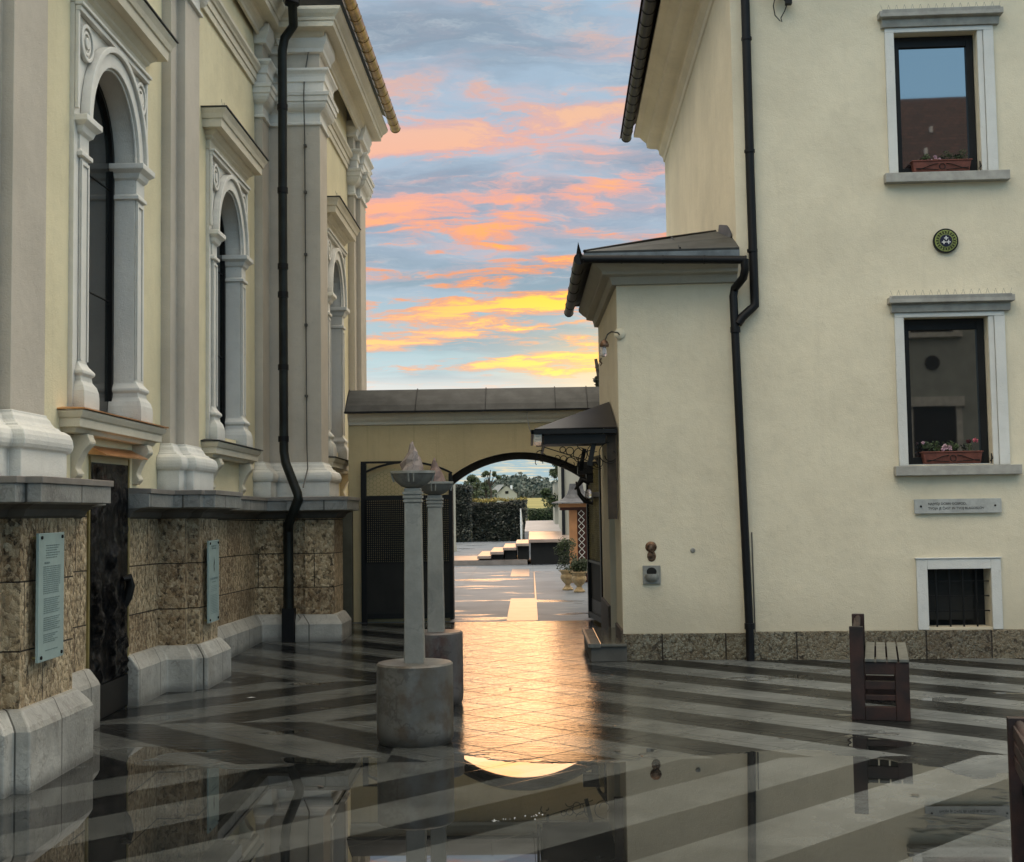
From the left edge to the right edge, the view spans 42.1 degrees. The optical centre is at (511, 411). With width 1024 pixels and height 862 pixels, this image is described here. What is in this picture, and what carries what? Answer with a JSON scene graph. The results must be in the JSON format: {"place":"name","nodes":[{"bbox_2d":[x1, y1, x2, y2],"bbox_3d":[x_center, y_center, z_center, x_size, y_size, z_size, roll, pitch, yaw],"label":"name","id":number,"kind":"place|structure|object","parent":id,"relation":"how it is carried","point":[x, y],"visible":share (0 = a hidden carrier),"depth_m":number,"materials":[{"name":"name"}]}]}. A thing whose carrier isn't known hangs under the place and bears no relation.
{"place":"outdoors","nodes":[
{"label":"outdoors","id":0,"kind":"place"},
{"bbox_2d":[352,541,594,623],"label":"path","id":1,"kind":"structure","parent":0,"point":[485,593],"depth_m":24.61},
{"bbox_2d":[453,484,456,551],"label":"wall pillar","id":2,"kind":"structure","parent":1,"relation":"on","point":[454,500],"depth_m":44.90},
{"bbox_2d":[455,484,472,541],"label":"ivy pillar","id":3,"kind":"structure","parent":1,"relation":"on","point":[464,509],"depth_m":55.53,"materials":[{"name":"green plant"}]},
{"bbox_2d":[344,386,600,621],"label":"gate wall","id":4,"kind":"structure","parent":1,"relation":"on","point":[459,434],"depth_m":18.77,"materials":[{"name":"paint"}]},
{"bbox_2d":[360,461,453,622],"bbox_3d":[-1.466,1.815,18.601,1.294,2.242,0.060,-1,-4,1],"label":"gate leaf","id":5,"kind":"object","parent":4,"relation":"attached to","point":[382,589],"visible":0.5,"depth_m":18.56,"materials":[{"name":"black metal"}]},
{"bbox_2d":[574,461,597,504],"bbox_3d":[1.111,0.985,18.172,0.529,0.596,0.180,-1,-4,1],"label":"wall lantern","id":6,"kind":"object","parent":4,"relation":"attached to","point":[588,478],"depth_m":18.11,"materials":[{"name":"black metal"}]},
{"bbox_2d":[470,496,527,541],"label":"ivy hedge","id":7,"kind":"object","parent":1,"relation":"on","point":[496,521],"visible":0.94,"depth_m":55.89,"materials":[{"name":"green plant"}]},
{"bbox_2d":[454,520,569,565],"bbox_3d":[0.190,4.208,44.308,3.750,0.901,19.020,-1,-4,1],"label":"stone stair","id":8,"kind":"object","parent":1,"relation":"on","point":[539,542],"visible":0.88,"depth_m":34.94,"materials":[{"name":"grey stone"}]},
{"bbox_2d":[511,569,528,575],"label":"paving slab","id":9,"kind":"structure","parent":1,"relation":"on","point":[519,572],"depth_m":31.00,"materials":[{"name":"beige stone"}]},
{"bbox_2d":[507,598,535,620],"bbox_3d":[0.158,3.049,20.601,0.410,0.001,4.280,-1,-4,1],"label":"paving strip","id":10,"kind":"object","parent":1,"relation":"on","point":[522,609],"visible":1,"depth_m":20.21,"materials":[{"name":"beige stone"}]},
{"bbox_2d":[520,509,522,539],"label":"marker post","id":11,"kind":"object","parent":1,"relation":"on","point":[521,522],"visible":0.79,"depth_m":44.02,"materials":[{"name":"white paint"}]},
{"bbox_2d":[534,571,537,620],"bbox_3d":[0.433,3.336,24.888,0.025,0.006,12.880,-1,-4,1],"label":"paving channel","id":12,"kind":"object","parent":1,"relation":"on","point":[535,598],"visible":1,"depth_m":22.14,"materials":[{"name":"beige stone"}]},
{"bbox_2d":[526,507,552,520],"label":"hedge","id":13,"kind":"object","parent":1,"relation":"on","point":[540,514],"visible":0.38,"depth_m":57.37,"materials":[{"name":"green plant"}]},
{"bbox_2d":[540,464,557,507],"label":"conifer tree","id":14,"kind":"object","parent":1,"relation":"on","point":[546,492],"visible":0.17,"depth_m":49.72,"materials":[{"name":"green plant"}]},
{"bbox_2d":[554,536,577,589],"bbox_3d":[0.999,2.820,24.750,0.473,0.997,0.324,-1,-4,1],"label":"planted urn","id":15,"kind":"object","parent":1,"relation":"on","point":[566,577],"visible":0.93,"depth_m":24.70,"materials":[{"name":"stone"}]},
{"bbox_2d":[553,466,585,534],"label":"yard building","id":16,"kind":"structure","parent":1,"relation":"on","point":[566,478],"depth_m":38.94,"materials":[{"name":"white paint"}]},
{"bbox_2d":[552,484,587,582],"bbox_3d":[1.327,2.484,27.279,1.000,2.000,1.000,-1,-4,1],"label":"garden shrine","id":17,"kind":"object","parent":1,"relation":"on","point":[575,505],"visible":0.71,"depth_m":26.99,"materials":[{"name":"brown wood"}]},
{"bbox_2d":[568,557,586,591],"bbox_3d":[1.219,2.953,24.137,0.431,0.641,0.319,-1,-4,1],"label":"planted urn","id":18,"kind":"object","parent":1,"relation":"on","point":[579,579],"visible":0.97,"depth_m":24.07,"materials":[{"name":"stone"}]},
{"bbox_2d":[356,0,666,484],"label":"sky","id":19,"kind":"structure","parent":0,"point":[508,154],"materials":[{"name":"blue"}]},
{"bbox_2d":[0,620,1023,861],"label":"pavement","id":20,"kind":"structure","parent":0,"point":[706,763],"depth_m":8.25,"materials":[{"name":"stone"}]},
{"bbox_2d":[0,0,400,798],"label":"church","id":21,"kind":"structure","parent":20,"relation":"on","point":[186,188],"depth_m":12.17,"materials":[{"name":"paint"}]},
{"bbox_2d":[32,532,63,663],"bbox_3d":[-2.879,1.145,8.261,0.060,0.780,0.440,-1,-4,1],"label":"plaque","id":22,"kind":"object","parent":21,"relation":"attached to","point":[49,624],"visible":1,"depth_m":8.22,"materials":[{"name":"grey glass"}]},
{"bbox_2d":[86,446,147,718],"bbox_3d":[-3.188,1.355,10.627,0.240,2.130,1.100,-1,-4,1],"label":"door","id":23,"kind":"structure","parent":21,"relation":"in","point":[110,587],"depth_m":10.60,"materials":[{"name":"black metal"}]},
{"bbox_2d":[57,0,178,484],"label":"window","id":24,"kind":"structure","parent":21,"relation":"in","point":[113,43],"depth_m":11.05,"materials":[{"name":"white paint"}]},
{"bbox_2d":[204,540,218,623],"bbox_3d":[-2.820,1.592,12.500,0.060,0.760,0.400,-1,-4,1],"label":"plaque","id":25,"kind":"object","parent":21,"relation":"attached to","point":[212,580],"visible":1,"depth_m":12.45,"materials":[{"name":"grey glass"}]},
{"bbox_2d":[200,99,268,493],"bbox_3d":[-3.168,-1.144,14.875,0.482,4.109,2.264,-1,-4,1],"label":"window","id":26,"kind":"structure","parent":21,"relation":"in","point":[233,157],"depth_m":15.27,"materials":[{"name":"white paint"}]},
{"bbox_2d":[327,196,360,495],"bbox_3d":[-2.522,-0.848,19.016,0.482,4.159,2.264,-1,-4,1],"label":"window","id":27,"kind":"structure","parent":21,"relation":"in","point":[342,228],"depth_m":19.51,"materials":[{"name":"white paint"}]},
{"bbox_2d":[376,441,453,747],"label":"stone pillar","id":28,"kind":"structure","parent":20,"relation":"on","point":[414,697],"depth_m":9.12,"materials":[{"name":"stone"}]},
{"bbox_2d":[421,457,463,704],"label":"stone pillar","id":29,"kind":"structure","parent":20,"relation":"on","point":[441,642],"depth_m":11.02,"materials":[{"name":"grey stone"}]},
{"bbox_2d":[586,455,602,627],"bbox_3d":[1.125,1.732,17.939,0.060,2.242,1.264,0,-4,-5],"label":"gate leaf","id":30,"kind":"object","parent":20,"relation":"on","point":[594,551],"visible":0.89,"depth_m":18.02,"materials":[{"name":"black metal"}]},
{"bbox_2d":[582,628,626,661],"bbox_3d":[0.992,2.528,14.470,0.395,0.187,1.760,-1,-4,1],"label":"door step","id":31,"kind":"object","parent":20,"relation":"on","point":[604,645],"depth_m":13.63,"materials":[{"name":"stone"}]},
{"bbox_2d":[564,225,754,660],"bbox_3d":[1.575,0.202,15.427,1.959,4.980,3.933,-1,-4,3],"label":"annex","id":32,"kind":"object","parent":20,"relation":"on","point":[670,386],"visible":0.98,"depth_m":13.85,"materials":[{"name":"paint"}]},
{"bbox_2d":[527,402,617,518],"bbox_3d":[0.662,0.570,16.317,0.949,1.454,4.710,-1,-4,1],"label":"door canopy","id":33,"kind":"object","parent":32,"relation":"attached to","point":[584,428],"visible":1,"depth_m":14.08,"materials":[{"name":"black metal"}]},
{"bbox_2d":[599,328,624,365],"bbox_3d":[1.039,-0.670,13.845,0.099,0.415,0.366,-4,-5,40],"label":"wall lamp","id":34,"kind":"object","parent":32,"relation":"attached to","point":[619,333],"visible":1,"depth_m":13.73,"materials":[{"name":"white metal"}]},
{"bbox_2d":[645,541,656,561],"bbox_3d":[1.441,1.454,13.789,0.120,0.211,0.039,-1,-4,3],"label":"wall relief","id":35,"kind":"object","parent":32,"relation":"attached to","point":[650,547],"depth_m":13.79,"materials":[{"name":"brown metal"}]},
{"bbox_2d":[643,565,660,583],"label":"wall font","id":36,"kind":"structure","parent":32,"relation":"attached to","point":[651,574],"depth_m":13.76,"materials":[{"name":"grey stone"}]},
{"bbox_2d":[620,0,1023,659],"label":"house","id":37,"kind":"structure","parent":20,"relation":"on","point":[880,338],"depth_m":13.82,"materials":[{"name":"paint"}]},
{"bbox_2d":[773,0,791,21],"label":"floodlight","id":38,"kind":"object","parent":37,"relation":"attached to","point":[788,2],"visible":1,"depth_m":13.98,"materials":[{"name":"black metal"}]},
{"bbox_2d":[877,2,1009,183],"bbox_3d":[4.490,-3.309,13.917,1.275,1.875,0.304,-1,-4,3],"label":"window","id":39,"kind":"structure","parent":37,"relation":"in","point":[930,98],"depth_m":14.00,"materials":[{"name":"stone"}]},
{"bbox_2d":[909,149,981,171],"bbox_3d":[4.526,-2.613,13.904,0.716,0.247,0.131,-1,-4,3],"label":"flower box","id":40,"kind":"object","parent":39,"relation":"on","point":[924,164],"visible":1,"depth_m":13.85,"materials":[{"name":"ceramic"}]},
{"bbox_2d":[933,228,958,252],"bbox_3d":[4.486,-1.763,13.767,0.256,0.256,0.046,-1,-4,3],"label":"medallion","id":41,"kind":"object","parent":37,"relation":"attached to","point":[945,240],"visible":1,"depth_m":13.75,"materials":[{"name":"green metal"}]},
{"bbox_2d":[887,288,1021,475],"bbox_3d":[4.534,-0.297,13.712,1.275,1.905,0.304,-1,-4,3],"label":"window","id":42,"kind":"structure","parent":37,"relation":"in","point":[940,363],"depth_m":13.80,"materials":[{"name":"stone"}]},
{"bbox_2d":[919,438,992,463],"bbox_3d":[4.568,0.408,13.699,0.720,0.262,0.131,-1,-4,3],"label":"flower box","id":43,"kind":"object","parent":42,"relation":"on","point":[943,456],"visible":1,"depth_m":13.65,"materials":[{"name":"ceramic"}]},
{"bbox_2d":[914,498,1001,513],"bbox_3d":[4.546,0.965,13.583,0.874,0.146,0.042,-1,-4,3],"label":"wall sign","id":44,"kind":"object","parent":37,"relation":"attached to","point":[971,505],"visible":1,"depth_m":13.57,"materials":[{"name":"white stone"}]},
{"bbox_2d":[914,557,1002,629],"bbox_3d":[4.553,1.856,13.629,0.865,0.728,0.240,-1,-4,3],"label":"cellar window","id":45,"kind":"structure","parent":37,"relation":"in","point":[941,594],"depth_m":13.58,"materials":[{"name":"stone"}]},
{"bbox_2d":[849,614,910,720],"bbox_3d":[2.868,1.973,10.387,0.421,0.685,1.180,-2,-4,15],"label":"bench","id":46,"kind":"object","parent":20,"relation":"on","point":[885,686],"visible":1,"depth_m":9.86,"materials":[{"name":"dark red-brown stained wood"},{"name":"weathered grey wood slats"}]},
{"bbox_2d":[1006,716,1023,861],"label":"bench","id":47,"kind":"object","parent":20,"relation":"on","point":[1015,735],"visible":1,"depth_m":5.72,"materials":[{"name":"brown wood"}]},
{"bbox_2d":[482,498,551,521],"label":"meadow","id":48,"kind":"structure","parent":0,"point":[536,503],"depth_m":143.72,"materials":[{"name":"yellow plant"}]},
{"bbox_2d":[463,474,482,498],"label":"broadleaf tree","id":49,"kind":"object","parent":48,"relation":"on","point":[474,481],"visible":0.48,"depth_m":91.81,"materials":[{"name":"green plant"}]},
{"bbox_2d":[473,479,496,502],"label":"broadleaf tree","id":50,"kind":"object","parent":48,"relation":"on","point":[486,490],"visible":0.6,"depth_m":89.77,"materials":[{"name":"green plant"}]},
{"bbox_2d":[481,470,501,502],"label":"pine tree","id":51,"kind":"object","parent":48,"relation":"on","point":[487,473],"visible":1,"depth_m":87.84,"materials":[{"name":"green plant"}]},
{"bbox_2d":[492,484,516,502],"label":"house","id":52,"kind":"structure","parent":48,"relation":"on","point":[506,492],"depth_m":149.73,"materials":[{"name":"paint"}]},
{"bbox_2d":[478,472,557,498],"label":"forest","id":53,"kind":"object","parent":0,"point":[523,485],"visible":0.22,"depth_m":347.40,"materials":[{"name":"green plant"}]},
{"bbox_2d":[593,359,598,386],"bbox_3d":[2.037,1.241,30.946,1.085,4.957,1.213,1,-4,-28],"label":"broadleaf tree","id":54,"kind":"object","parent":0,"point":[596,380],"visible":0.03,"depth_m":31.07,"materials":[{"name":"green plant"}]}
]}

